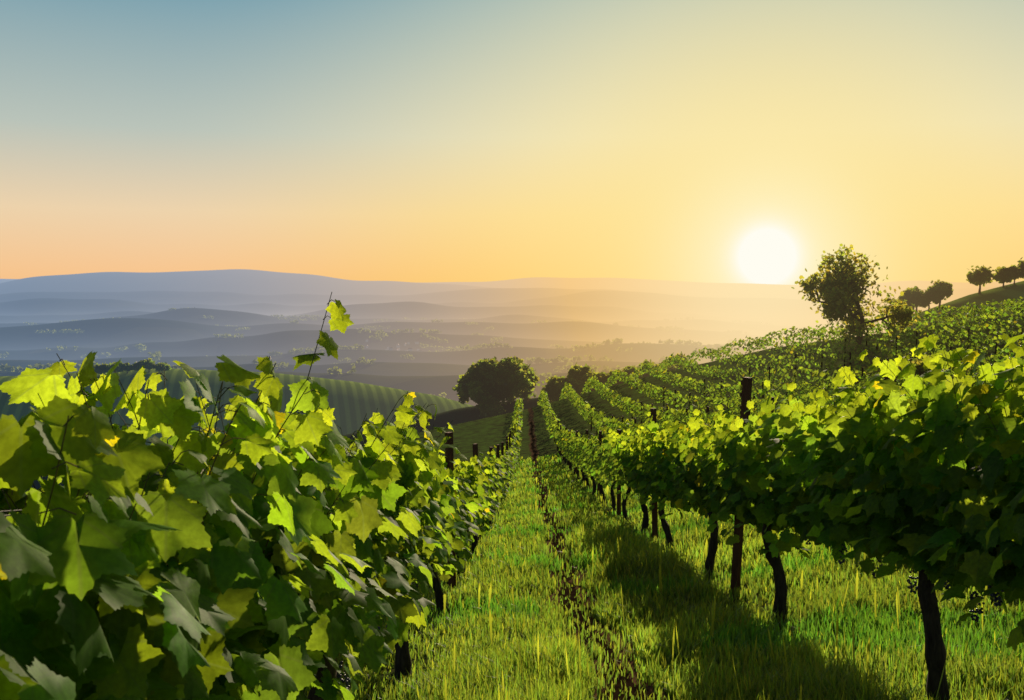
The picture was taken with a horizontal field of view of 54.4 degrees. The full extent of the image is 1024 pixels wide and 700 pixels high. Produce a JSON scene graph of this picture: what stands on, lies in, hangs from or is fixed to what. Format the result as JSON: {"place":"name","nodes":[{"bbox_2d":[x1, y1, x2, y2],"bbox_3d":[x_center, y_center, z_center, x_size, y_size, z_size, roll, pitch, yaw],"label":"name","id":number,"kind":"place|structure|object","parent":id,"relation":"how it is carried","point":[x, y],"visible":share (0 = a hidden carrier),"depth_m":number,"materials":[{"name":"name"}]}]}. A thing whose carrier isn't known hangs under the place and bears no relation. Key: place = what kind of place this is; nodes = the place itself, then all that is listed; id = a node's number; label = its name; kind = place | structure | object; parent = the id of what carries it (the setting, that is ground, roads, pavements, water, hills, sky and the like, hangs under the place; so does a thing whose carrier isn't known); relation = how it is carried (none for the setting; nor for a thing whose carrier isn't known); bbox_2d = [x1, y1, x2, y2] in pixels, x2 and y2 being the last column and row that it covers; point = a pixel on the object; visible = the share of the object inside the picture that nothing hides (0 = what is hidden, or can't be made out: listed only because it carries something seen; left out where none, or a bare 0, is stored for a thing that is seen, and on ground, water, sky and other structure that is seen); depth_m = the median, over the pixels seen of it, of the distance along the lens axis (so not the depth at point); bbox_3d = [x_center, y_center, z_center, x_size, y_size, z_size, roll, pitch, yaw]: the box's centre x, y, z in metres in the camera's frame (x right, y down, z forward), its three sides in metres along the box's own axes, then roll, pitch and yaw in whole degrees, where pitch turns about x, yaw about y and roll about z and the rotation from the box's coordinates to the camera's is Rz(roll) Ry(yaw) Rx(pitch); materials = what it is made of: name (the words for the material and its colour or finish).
{"place":"outdoors","nodes":[
{"label":"outdoors","id":0,"kind":"place"},
{"bbox_2d":[0,510,21,516],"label":"trellis wires","id":1,"kind":"object","parent":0,"point":[9,511],"depth_m":2.02,"materials":[{"name":"grey metal"}]},
{"bbox_2d":[0,269,1023,699],"bbox_3d":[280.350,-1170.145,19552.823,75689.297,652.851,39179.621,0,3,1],"label":"terrain","id":2,"kind":"structure","parent":0,"point":[140,305],"depth_m":4166.73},
{"bbox_2d":[0,307,884,401],"bbox_3d":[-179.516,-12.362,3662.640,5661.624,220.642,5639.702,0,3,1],"label":"woods","id":3,"kind":"object","parent":2,"relation":"on","point":[155,357],"visible":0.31,"depth_m":3006.79,"materials":[{"name":"green plant"}]},
{"bbox_2d":[214,340,706,368],"bbox_3d":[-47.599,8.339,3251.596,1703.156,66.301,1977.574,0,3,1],"label":"village houses","id":4,"kind":"structure","parent":2,"relation":"on","point":[421,351],"depth_m":3357.20,"materials":[{"name":"beige"}]},
{"bbox_2d":[0,299,1023,699],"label":"vine leaves","id":5,"kind":"object","parent":2,"relation":"on","point":[216,607],"visible":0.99,"depth_m":2.73,"materials":[{"name":"green plant"}]},
{"bbox_2d":[365,339,702,350],"bbox_3d":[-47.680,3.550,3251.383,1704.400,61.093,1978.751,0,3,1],"label":"village roofs","id":6,"kind":"structure","parent":2,"relation":"on","point":[420,350],"depth_m":3357.90,"materials":[{"name":"brown"}]},
{"bbox_2d":[93,243,1023,417],"bbox_3d":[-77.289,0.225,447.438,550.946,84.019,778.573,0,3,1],"label":"trees","id":7,"kind":"object","parent":2,"relation":"on","point":[494,385],"visible":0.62,"depth_m":319.07,"materials":[{"name":"green plant"}]},
{"bbox_2d":[530,421,656,699],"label":"dirt track","id":8,"kind":"structure","parent":2,"relation":"on","point":[617,687],"depth_m":10.55,"materials":[{"name":"brown soil"}]},
{"bbox_2d":[170,328,1022,592],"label":"trellis posts","id":9,"kind":"object","parent":2,"relation":"on","point":[746,389],"visible":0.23,"depth_m":18.45,"materials":[{"name":"brown wood"}]},
{"bbox_2d":[307,386,948,699],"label":"vine trunks","id":10,"kind":"object","parent":2,"relation":"on","point":[935,653],"visible":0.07,"depth_m":7.90,"materials":[{"name":"brown wood"}]},
{"bbox_2d":[303,396,1023,699],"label":"grass","id":11,"kind":"structure","parent":2,"relation":"on","point":[634,577],"depth_m":9.06,"materials":[{"name":"green plant"}]},
{"bbox_2d":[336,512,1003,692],"bbox_3d":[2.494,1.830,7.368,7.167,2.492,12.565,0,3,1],"label":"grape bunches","id":12,"kind":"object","parent":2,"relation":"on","point":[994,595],"visible":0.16,"depth_m":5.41,"materials":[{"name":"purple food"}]},
{"bbox_2d":[379,380,991,581],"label":"vine leaves","id":13,"kind":"object","parent":2,"relation":"on","point":[725,467],"visible":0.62,"depth_m":10.34,"materials":[{"name":"green plant"}]},
{"bbox_2d":[504,296,1023,454],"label":"vineyard rows","id":14,"kind":"object","parent":2,"relation":"on","point":[567,389],"visible":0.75,"depth_m":91.89,"materials":[{"name":"green plant"}]},
{"bbox_2d":[0,292,1023,676],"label":"vine shoots","id":15,"kind":"object","parent":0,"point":[220,394],"visible":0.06,"depth_m":2.80,"materials":[{"name":"green plant"}]},
{"bbox_2d":[0,0,1023,284],"label":"sky","id":16,"kind":"structure","parent":0,"point":[417,141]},
{"bbox_2d":[20,366,1014,508],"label":"vine leaves","id":17,"kind":"object","parent":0,"point":[580,452],"visible":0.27,"depth_m":41.42,"materials":[{"name":"green plant"}]}
]}

